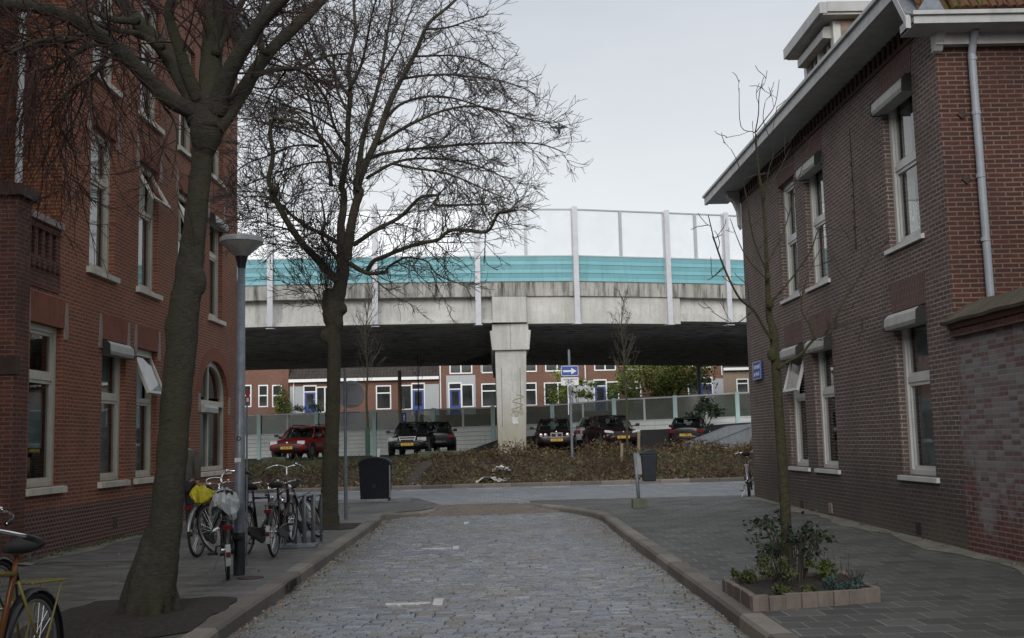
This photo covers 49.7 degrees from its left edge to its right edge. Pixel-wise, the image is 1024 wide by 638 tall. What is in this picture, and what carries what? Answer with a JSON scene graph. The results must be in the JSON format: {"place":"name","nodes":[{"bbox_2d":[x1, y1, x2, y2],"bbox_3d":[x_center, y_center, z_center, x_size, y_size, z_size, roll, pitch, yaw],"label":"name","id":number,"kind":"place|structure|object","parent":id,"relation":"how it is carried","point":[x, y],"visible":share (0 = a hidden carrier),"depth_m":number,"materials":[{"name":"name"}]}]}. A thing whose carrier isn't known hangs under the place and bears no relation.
{"place":"outdoors","nodes":[
{"label":"outdoors","id":0,"kind":"place"},
{"bbox_2d":[0,514,371,637],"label":"pavement","id":1,"kind":"structure","parent":0,"point":[194,578],"depth_m":13.72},
{"bbox_2d":[0,506,19,613],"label":"bicycle","id":2,"kind":"object","parent":1,"relation":"on","point":[6,563],"visible":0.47,"depth_m":8.01,"materials":[{"name":"metal"}]},
{"bbox_2d":[0,529,66,637],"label":"bicycle","id":3,"kind":"object","parent":1,"relation":"on","point":[23,543],"visible":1,"depth_m":6.24,"materials":[{"name":"metal"}]},
{"bbox_2d":[13,596,236,637],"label":"soil","id":4,"kind":"structure","parent":1,"relation":"on","point":[99,619],"depth_m":9.53,"materials":[{"name":"soil"}]},
{"bbox_2d":[0,0,421,614],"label":"bare tree","id":5,"kind":"object","parent":4,"relation":"on","point":[208,106],"visible":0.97,"depth_m":10.23,"materials":[{"name":"brown plant"}]},
{"bbox_2d":[185,479,233,556],"bbox_3d":[-4.265,2.844,15.891,0.610,1.100,1.811,-2,-10,5],"label":"bicycle","id":6,"kind":"object","parent":1,"relation":"on","point":[190,520],"visible":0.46,"depth_m":15.41,"materials":[{"name":"metal"}]},
{"bbox_2d":[189,483,215,505],"bbox_3d":[-4.361,2.501,15.591,0.354,0.365,0.388,-5,-7,32],"label":"saddle cover","id":7,"kind":"object","parent":6,"relation":"on","point":[201,493],"visible":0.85,"depth_m":15.45,"materials":[{"name":"plastic"}]},
{"bbox_2d":[194,469,251,579],"bbox_3d":[-3.390,2.403,13.100,0.695,1.110,1.763,-2,3,-17],"label":"bicycle","id":8,"kind":"object","parent":1,"relation":"on","point":[225,528],"visible":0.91,"depth_m":12.96,"materials":[{"name":"metal"}]},
{"bbox_2d":[209,487,239,519],"bbox_3d":[-3.322,2.129,12.784,0.337,0.381,0.402,5,-9,-44],"label":"saddle cover","id":9,"kind":"object","parent":8,"relation":"on","point":[228,503],"visible":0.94,"depth_m":12.66,"materials":[{"name":"plastic"}]},
{"bbox_2d":[219,234,263,575],"bbox_3d":[-3.251,1.001,13.275,0.524,4.060,0.524,-1,-6,-1],"label":"lamp post","id":10,"kind":"object","parent":1,"relation":"on","point":[241,248],"visible":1,"depth_m":13.25,"materials":[{"name":"metal"}]},
{"bbox_2d":[246,389,249,566],"bbox_3d":[-3.367,2.010,14.085,0.046,2.242,0.047,-1,-6,-1],"label":"sign post","id":11,"kind":"object","parent":1,"relation":"on","point":[247,396],"visible":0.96,"depth_m":14.10,"materials":[{"name":"metal"}]},
{"bbox_2d":[233,479,284,555],"bbox_3d":[-3.615,2.846,15.918,0.616,1.090,1.830,-3,-11,9],"label":"bicycle","id":12,"kind":"object","parent":1,"relation":"on","point":[256,532],"visible":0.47,"depth_m":15.64,"materials":[{"name":"metal"}]},
{"bbox_2d":[262,463,304,556],"bbox_3d":[-3.241,2.661,15.638,0.616,1.190,1.856,-1,-1,1],"label":"bicycle","id":13,"kind":"object","parent":1,"relation":"on","point":[282,530],"visible":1,"depth_m":15.37,"materials":[{"name":"metal"}]},
{"bbox_2d":[265,479,322,542],"bbox_3d":[-3.447,3.099,17.700,0.616,1.090,1.830,-26,-3,6],"label":"bicycle","id":14,"kind":"object","parent":1,"relation":"on","point":[308,501],"visible":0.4,"depth_m":17.93,"materials":[{"name":"metal"}]},
{"bbox_2d":[279,493,321,547],"bbox_3d":[-3.202,3.056,16.855,0.560,0.755,0.950,-1,-6,-1],"label":"bike rack","id":15,"kind":"object","parent":1,"relation":"on","point":[295,544],"visible":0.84,"depth_m":16.77,"materials":[{"name":"metal"}]},
{"bbox_2d":[308,523,360,529],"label":"soil","id":16,"kind":"structure","parent":1,"relation":"on","point":[342,526],"depth_m":20.15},
{"bbox_2d":[339,368,364,518],"bbox_3d":[-3.324,2.559,22.830,0.570,3.080,0.113,-1,-6,-1],"label":"road sign","id":17,"kind":"object","parent":1,"relation":"on","point":[352,394],"visible":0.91,"depth_m":22.92,"materials":[{"name":"metal"}]},
{"bbox_2d":[19,497,1023,574],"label":"sand strip","id":18,"kind":"object","parent":1,"relation":"on","point":[931,545],"visible":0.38,"depth_m":15.66,"materials":[{"name":"sand"}]},
{"bbox_2d":[20,499,1023,564],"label":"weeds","id":19,"kind":"object","parent":18,"relation":"on","point":[84,546],"visible":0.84,"depth_m":16.70,"materials":[{"name":"plant"}]},
{"bbox_2d":[245,498,439,516],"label":"pavement","id":20,"kind":"structure","parent":0,"point":[415,504],"depth_m":26.78,"materials":[{"name":"concrete"}]},
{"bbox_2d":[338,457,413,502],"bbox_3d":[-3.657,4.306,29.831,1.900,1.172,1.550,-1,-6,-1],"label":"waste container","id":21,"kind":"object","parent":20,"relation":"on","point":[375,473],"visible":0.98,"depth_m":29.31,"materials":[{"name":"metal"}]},
{"bbox_2d":[245,448,678,462],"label":"car park","id":22,"kind":"structure","parent":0,"point":[300,459],"depth_m":51.57,"materials":[{"name":"asphalt"}]},
{"bbox_2d":[269,420,324,458],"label":"parked car","id":23,"kind":"object","parent":22,"relation":"on","point":[309,444],"visible":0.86,"depth_m":46.60,"materials":[{"name":"red metal"}]},
{"bbox_2d":[278,429,322,459],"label":"parked car","id":24,"kind":"object","parent":22,"relation":"on","point":[317,431],"visible":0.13,"depth_m":50.23,"materials":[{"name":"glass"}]},
{"bbox_2d":[398,370,401,455],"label":"tall post","id":25,"kind":"object","parent":22,"relation":"on","point":[399,399],"visible":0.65,"depth_m":54.77,"materials":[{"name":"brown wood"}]},
{"bbox_2d":[386,421,439,455],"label":"parked car","id":26,"kind":"object","parent":22,"relation":"on","point":[403,440],"visible":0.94,"depth_m":46.65,"materials":[{"name":"black metal"}]},
{"bbox_2d":[414,421,456,453],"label":"parked car","id":27,"kind":"object","parent":22,"relation":"on","point":[445,437],"visible":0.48,"depth_m":48.86,"materials":[{"name":"black metal"}]},
{"bbox_2d":[245,392,750,459],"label":"fence","id":28,"kind":"object","parent":22,"relation":"on","point":[468,436],"visible":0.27,"depth_m":55.86,"materials":[{"name":"metal"}]},
{"bbox_2d":[530,415,579,450],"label":"parked car","id":29,"kind":"object","parent":22,"relation":"on","point":[545,434],"visible":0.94,"depth_m":47.42,"materials":[{"name":"black metal"}]},
{"bbox_2d":[574,417,612,447],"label":"parked car","id":30,"kind":"object","parent":22,"relation":"on","point":[581,424],"visible":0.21,"depth_m":51.72,"materials":[{"name":"silver metal"}]},
{"bbox_2d":[467,422,750,453],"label":"retaining wall","id":31,"kind":"structure","parent":22,"relation":"on","point":[650,438],"depth_m":52.28,"materials":[{"name":"concrete"}]},
{"bbox_2d":[582,411,641,448],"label":"parked car","id":32,"kind":"object","parent":22,"relation":"on","point":[611,430],"visible":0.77,"depth_m":47.41,"materials":[{"name":"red metal"}]},
{"bbox_2d":[668,411,713,447],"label":"parked car","id":33,"kind":"object","parent":22,"relation":"on","point":[680,427],"visible":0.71,"depth_m":49.24,"materials":[{"name":"black metal"}]},
{"bbox_2d":[685,394,724,429],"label":"dark bush","id":34,"kind":"object","parent":22,"relation":"on","point":[707,405],"visible":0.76,"depth_m":51.33,"materials":[{"name":"plant"}]},
{"bbox_2d":[683,424,751,448],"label":"ramp wall","id":35,"kind":"structure","parent":22,"relation":"on","point":[739,433],"depth_m":43.88,"materials":[{"name":"concrete"}]},
{"bbox_2d":[227,512,749,637],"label":"road setts","id":36,"kind":"structure","parent":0,"point":[510,548],"depth_m":12.17,"materials":[{"name":"stone"}]},
{"bbox_2d":[42,507,735,637],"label":"fallen leaves","id":37,"kind":"object","parent":36,"relation":"on","point":[280,602],"visible":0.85,"depth_m":13.52,"materials":[{"name":"brown plant"}]},
{"bbox_2d":[413,504,565,516],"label":"ramp","id":38,"kind":"structure","parent":0,"point":[495,509],"depth_m":25.52,"materials":[{"name":"brick"}]},
{"bbox_2d":[245,408,750,459],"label":"terrain","id":39,"kind":"structure","parent":0,"point":[274,426],"depth_m":71.71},
{"bbox_2d":[245,369,290,419],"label":"brick house","id":40,"kind":"structure","parent":39,"relation":"on","point":[262,386],"depth_m":84.64,"materials":[{"name":"red brick"}]},
{"bbox_2d":[258,385,267,406],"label":"window","id":41,"kind":"structure","parent":40,"relation":"in","point":[262,389],"depth_m":84.56,"materials":[{"name":"white plastic"}]},
{"bbox_2d":[273,382,292,418],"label":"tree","id":42,"kind":"object","parent":39,"relation":"on","point":[282,406],"visible":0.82,"depth_m":83.90,"materials":[{"name":"plant"}]},
{"bbox_2d":[290,402,324,417],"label":"garden shrub","id":43,"kind":"object","parent":39,"relation":"on","point":[311,406],"visible":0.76,"depth_m":81.37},
{"bbox_2d":[288,366,439,418],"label":"house","id":44,"kind":"structure","parent":39,"relation":"on","point":[308,387],"depth_m":84.70,"materials":[{"name":"brick"}]},
{"bbox_2d":[317,386,326,412],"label":"window","id":45,"kind":"structure","parent":44,"relation":"in","point":[321,391],"depth_m":84.62,"materials":[{"name":"white plastic"}]},
{"bbox_2d":[376,385,390,409],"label":"window","id":46,"kind":"structure","parent":44,"relation":"in","point":[383,392],"depth_m":84.68,"materials":[{"name":"glass"}]},
{"bbox_2d":[402,385,411,409],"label":"window","id":47,"kind":"structure","parent":44,"relation":"in","point":[406,389],"depth_m":84.73,"materials":[{"name":"glass"}]},
{"bbox_2d":[412,390,423,415],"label":"door","id":48,"kind":"structure","parent":44,"relation":"in","point":[414,392],"depth_m":84.66,"materials":[{"name":"blue metal"}]},
{"bbox_2d":[439,365,495,414],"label":"brick house","id":49,"kind":"structure","parent":39,"relation":"on","point":[465,386],"depth_m":84.85,"materials":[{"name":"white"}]},
{"bbox_2d":[450,389,460,414],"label":"door","id":50,"kind":"structure","parent":49,"relation":"in","point":[455,395],"depth_m":84.70,"materials":[{"name":"wood"}]},
{"bbox_2d":[449,365,471,373],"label":"window","id":51,"kind":"structure","parent":49,"relation":"in","point":[463,369],"depth_m":85.02,"materials":[{"name":"white plastic"}]},
{"bbox_2d":[462,384,473,406],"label":"window","id":52,"kind":"structure","parent":49,"relation":"in","point":[467,389],"depth_m":84.79,"materials":[{"name":"white plastic"}]},
{"bbox_2d":[481,383,495,406],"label":"window","id":53,"kind":"structure","parent":49,"relation":"in","point":[488,390],"depth_m":84.83,"materials":[{"name":"white plastic"}]},
{"bbox_2d":[535,367,576,411],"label":"green bush","id":54,"kind":"object","parent":39,"relation":"on","point":[557,392],"visible":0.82,"depth_m":78.78,"materials":[{"name":"plant"}]},
{"bbox_2d":[526,365,586,412],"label":"brick house","id":55,"kind":"structure","parent":39,"relation":"on","point":[536,384],"depth_m":84.96,"materials":[{"name":"red brick"}]},
{"bbox_2d":[526,382,536,405],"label":"window","id":56,"kind":"structure","parent":55,"relation":"in","point":[531,388],"depth_m":84.89,"materials":[{"name":"white plastic"}]},
{"bbox_2d":[544,382,568,404],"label":"window","id":57,"kind":"structure","parent":55,"relation":"in","point":[551,384],"depth_m":84.93,"materials":[{"name":"white plastic"}]},
{"bbox_2d":[563,377,598,411],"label":"green bush","id":58,"kind":"object","parent":39,"relation":"on","point":[584,394],"visible":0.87,"depth_m":76.82,"materials":[{"name":"plant"}]},
{"bbox_2d":[586,365,655,411],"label":"brick house","id":59,"kind":"structure","parent":39,"relation":"on","point":[602,374],"depth_m":85.02,"materials":[{"name":"brown brick"}]},
{"bbox_2d":[595,386,605,410],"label":"door","id":60,"kind":"structure","parent":59,"relation":"in","point":[599,406],"depth_m":84.89,"materials":[{"name":"metal"}]},
{"bbox_2d":[601,366,654,410],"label":"green bush","id":61,"kind":"object","parent":39,"relation":"on","point":[620,385],"visible":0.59,"depth_m":78.25,"materials":[{"name":"plant"}]},
{"bbox_2d":[616,365,718,409],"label":"green bush","id":62,"kind":"object","parent":39,"relation":"on","point":[671,386],"visible":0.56,"depth_m":77.01,"materials":[{"name":"plant"}]},
{"bbox_2d":[655,366,723,409],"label":"brick house","id":63,"kind":"structure","parent":39,"relation":"on","point":[719,399],"depth_m":85.09,"materials":[{"name":"brown brick"}]},
{"bbox_2d":[722,366,749,407],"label":"house","id":64,"kind":"structure","parent":39,"relation":"on","point":[735,378],"depth_m":85.17,"materials":[{"name":"paint"}]},
{"bbox_2d":[245,448,752,488],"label":"verge","id":65,"kind":"structure","parent":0,"point":[406,480],"depth_m":39.29,"materials":[{"name":"soil"}]},
{"bbox_2d":[351,275,388,454],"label":"young tree","id":66,"kind":"object","parent":65,"relation":"on","point":[367,440],"visible":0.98,"depth_m":41.51,"materials":[{"name":"brown plant"}]},
{"bbox_2d":[245,447,658,469],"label":"grass","id":67,"kind":"structure","parent":65,"relation":"on","point":[310,464],"depth_m":41.74,"materials":[{"name":"plant"}]},
{"bbox_2d":[245,431,753,488],"bbox_3d":[1.426,5.133,40.258,28.101,1.670,5.629,-1,-6,-1],"label":"ground cover","id":68,"kind":"object","parent":65,"relation":"on","point":[571,476],"visible":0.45,"depth_m":39.42,"materials":[{"name":"brown plant"}]},
{"bbox_2d":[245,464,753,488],"bbox_3d":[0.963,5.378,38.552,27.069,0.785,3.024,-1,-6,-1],"label":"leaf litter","id":69,"kind":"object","parent":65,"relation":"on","point":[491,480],"visible":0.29,"depth_m":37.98,"materials":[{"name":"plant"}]},
{"bbox_2d":[561,350,578,457],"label":"arrow sign","id":70,"kind":"object","parent":65,"relation":"on","point":[569,370],"visible":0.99,"depth_m":40.97,"materials":[{"name":"metal"}]},
{"bbox_2d":[607,287,639,458],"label":"young tree","id":71,"kind":"object","parent":65,"relation":"on","point":[623,370],"visible":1,"depth_m":40.61,"materials":[{"name":"brown plant"}]},
{"bbox_2d":[249,481,754,504],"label":"cross street","id":72,"kind":"structure","parent":0,"point":[481,496],"depth_m":32.09,"materials":[{"name":"asphalt"}]},
{"bbox_2d":[237,0,871,285],"label":"sky","id":73,"kind":"structure","parent":0,"point":[656,82],"materials":[{"name":"white"}]},
{"bbox_2d":[529,495,1023,637],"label":"pavement","id":74,"kind":"structure","parent":0,"point":[930,594],"depth_m":12.12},
{"bbox_2d":[631,449,658,507],"bbox_3d":[2.847,3.411,23.662,0.590,1.257,0.360,-1,-6,-1],"label":"litter bin","id":75,"kind":"object","parent":74,"relation":"on","point":[645,463],"visible":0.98,"depth_m":23.55,"materials":[{"name":"metal"}]},
{"bbox_2d":[733,451,753,496],"bbox_3d":[5.362,3.517,25.153,0.616,1.090,1.830,-4,-13,13],"label":"bicycle","id":76,"kind":"object","parent":74,"relation":"on","point":[747,478],"visible":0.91,"depth_m":24.69,"materials":[{"name":"metal"}]},
{"bbox_2d":[722,570,880,611],"bbox_3d":[2.682,2.507,10.232,1.328,0.152,1.687,-1,-6,-1],"label":"planter","id":77,"kind":"object","parent":74,"relation":"on","point":[756,595],"visible":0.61,"depth_m":9.66,"materials":[{"name":"concrete"}]},
{"bbox_2d":[730,566,756,584],"bbox_3d":[2.208,2.447,10.535,0.267,0.174,0.171,-1,-6,-1],"label":"leafy plant","id":78,"kind":"object","parent":77,"relation":"on","point":[748,576],"visible":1,"depth_m":10.51,"materials":[{"name":"plant"}]},
{"bbox_2d":[754,554,798,585],"bbox_3d":[2.485,2.337,10.294,0.401,0.319,0.336,0,-7,-16],"label":"feathery shrub","id":79,"kind":"object","parent":77,"relation":"on","point":[783,573],"visible":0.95,"depth_m":10.29,"materials":[{"name":"plant"}]},
{"bbox_2d":[743,508,836,580],"bbox_3d":[2.725,2.198,10.763,0.903,0.687,0.665,-1,-6,-1],"label":"evergreen shrub","id":80,"kind":"object","parent":77,"relation":"on","point":[776,551],"visible":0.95,"depth_m":10.71,"materials":[{"name":"plant"}]},
{"bbox_2d":[691,65,891,578],"bbox_3d":[2.789,-0.031,10.986,2.111,5.249,1.160,-1,-6,-1],"label":"sapling","id":81,"kind":"object","parent":77,"relation":"on","point":[773,355],"visible":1,"depth_m":11.02,"materials":[{"name":"brown plant"}]},
{"bbox_2d":[805,557,840,580],"bbox_3d":[3.007,2.404,10.645,0.294,0.250,0.330,-6,-8,39],"label":"leafy plant","id":82,"kind":"object","parent":77,"relation":"on","point":[822,570],"visible":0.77,"depth_m":10.54,"materials":[{"name":"plant"}]},
{"bbox_2d":[821,572,848,590],"bbox_3d":[2.876,2.365,9.862,0.267,0.220,0.162,-1,-6,-1],"label":"grape hyacinth","id":83,"kind":"object","parent":77,"relation":"on","point":[829,582],"visible":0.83,"depth_m":9.84,"materials":[{"name":"plant"}]},
{"bbox_2d":[843,570,877,589],"bbox_3d":[3.120,2.365,9.948,0.310,0.215,0.222,-1,-6,-1],"label":"lavender","id":84,"kind":"object","parent":77,"relation":"on","point":[856,581],"visible":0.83,"depth_m":9.94,"materials":[{"name":"plant"}]},
{"bbox_2d":[702,0,1023,549],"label":"corner house","id":85,"kind":"structure","parent":0,"point":[912,111],"depth_m":15.93,"materials":[{"name":"brick"}]},
{"bbox_2d":[780,179,799,304],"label":"window","id":86,"kind":"structure","parent":85,"relation":"in","point":[791,239],"depth_m":21.30,"materials":[{"name":"white glass"}]},
{"bbox_2d":[779,344,810,471],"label":"window","id":87,"kind":"structure","parent":85,"relation":"in","point":[787,353],"depth_m":20.95,"materials":[{"name":"white glass"}]},
{"bbox_2d":[795,151,830,292],"bbox_3d":[5.338,-1.676,19.189,0.444,2.280,1.331,-1,-6,-1],"label":"window","id":88,"kind":"structure","parent":85,"relation":"in","point":[817,221],"depth_m":19.54,"materials":[{"name":"white glass"}]},
{"bbox_2d":[803,335,840,473],"bbox_3d":[5.401,1.452,18.871,0.422,2.330,1.351,-1,-6,-1],"label":"window","id":89,"kind":"structure","parent":85,"relation":"in","point":[818,346],"depth_m":19.25,"materials":[{"name":"white glass"}]},
{"bbox_2d":[870,73,924,254],"bbox_3d":[5.414,-2.118,15.239,0.429,2.280,1.361,-1,-6,-1],"label":"window","id":90,"kind":"structure","parent":85,"relation":"in","point":[898,94],"depth_m":15.57,"materials":[{"name":"white glass"}]},
{"bbox_2d":[883,305,939,482],"bbox_3d":[5.478,1.010,14.911,0.409,2.330,1.361,-1,-6,-1],"label":"window","id":91,"kind":"structure","parent":85,"relation":"in","point":[903,321],"depth_m":15.25,"materials":[{"name":"white glass"}]},
{"label":"ground","id":92,"kind":"structure","parent":0,"visible":0},
{"bbox_2d":[0,0,254,564],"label":"apartment house","id":93,"kind":"structure","parent":92,"relation":"on","point":[82,347],"depth_m":18.60,"materials":[{"name":"brick"}]},
{"bbox_2d":[25,323,67,495],"bbox_3d":[-6.795,1.292,15.898,0.347,2.430,1.343,-1,-6,-1],"label":"window","id":94,"kind":"structure","parent":93,"relation":"in","point":[48,377],"depth_m":16.25,"materials":[{"name":"white glass"}]},
{"bbox_2d":[86,128,119,283],"bbox_3d":[-6.875,-1.893,18.330,0.359,2.460,1.333,-1,-6,-1],"label":"window","id":95,"kind":"structure","parent":93,"relation":"in","point":[98,271],"depth_m":18.68,"materials":[{"name":"white glass"}]},
{"bbox_2d":[90,0,122,98],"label":"window","id":96,"kind":"structure","parent":93,"relation":"in","point":[111,86],"depth_m":19.01,"materials":[{"name":"white glass"}]},
{"bbox_2d":[97,340,134,487],"bbox_3d":[-6.753,1.590,18.582,0.423,2.430,1.343,-1,-6,-1],"label":"window","id":97,"kind":"structure","parent":93,"relation":"in","point":[118,351],"depth_m":18.92,"materials":[{"name":"white glass"}]},
{"bbox_2d":[133,349,161,483],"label":"window","id":98,"kind":"structure","parent":93,"relation":"in","point":[149,365],"depth_m":20.62,"materials":[{"name":"white glass"}]},
{"bbox_2d":[138,1,164,135],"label":"window","id":99,"kind":"structure","parent":93,"relation":"in","point":[151,20],"depth_m":21.31,"materials":[{"name":"white glass"}]},
{"bbox_2d":[136,164,170,300],"bbox_3d":[-6.769,-1.641,20.618,0.567,2.460,1.333,-1,-6,-1],"label":"window","id":100,"kind":"structure","parent":93,"relation":"in","point":[147,290],"depth_m":20.96,"materials":[{"name":"white glass"}]},
{"bbox_2d":[178,193,185,251],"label":"window","id":101,"kind":"structure","parent":93,"relation":"in","point":[181,198],"depth_m":23.19,"materials":[{"name":"white glass"}]},
{"bbox_2d":[177,48,190,160],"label":"window","id":102,"kind":"structure","parent":93,"relation":"in","point":[186,149],"depth_m":23.66,"materials":[{"name":"white glass"}]},
{"bbox_2d":[200,362,231,476],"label":"window","id":103,"kind":"structure","parent":93,"relation":"in","point":[208,408],"depth_m":25.01,"materials":[{"name":"white glass"}]},
{"bbox_2d":[208,213,228,325],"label":"window","id":104,"kind":"structure","parent":93,"relation":"in","point":[213,257],"depth_m":25.63,"materials":[{"name":"white glass"}]},
{"bbox_2d":[181,503,517,637],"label":"kerb","id":105,"kind":"structure","parent":92,"relation":"on","point":[234,617],"depth_m":12.14,"materials":[{"name":"concrete"}]},
{"bbox_2d":[206,0,593,525],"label":"bare tree","id":106,"kind":"object","parent":92,"relation":"on","point":[333,305],"visible":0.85,"depth_m":20.82,"materials":[{"name":"brown plant"}]},
{"bbox_2d":[245,282,747,453],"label":"viaduct","id":107,"kind":"object","parent":92,"relation":"on","point":[519,330],"visible":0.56,"depth_m":46.69,"materials":[{"name":"concrete"}]},
{"bbox_2d":[237,206,744,329],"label":"noise barrier","id":108,"kind":"object","parent":107,"relation":"on","point":[575,267],"visible":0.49,"depth_m":45.28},
{"bbox_2d":[249,477,753,492],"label":"kerb","id":109,"kind":"structure","parent":92,"relation":"on","point":[404,487],"depth_m":36.97,"materials":[{"name":"concrete"}]},
{"bbox_2d":[523,503,798,637],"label":"kerb","id":110,"kind":"structure","parent":92,"relation":"on","point":[747,621],"depth_m":11.65,"materials":[{"name":"concrete"}]},
{"bbox_2d":[940,286,1023,563],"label":"garden wall","id":111,"kind":"structure","parent":92,"relation":"on","point":[987,334],"depth_m":12.55,"materials":[{"name":"brick"}]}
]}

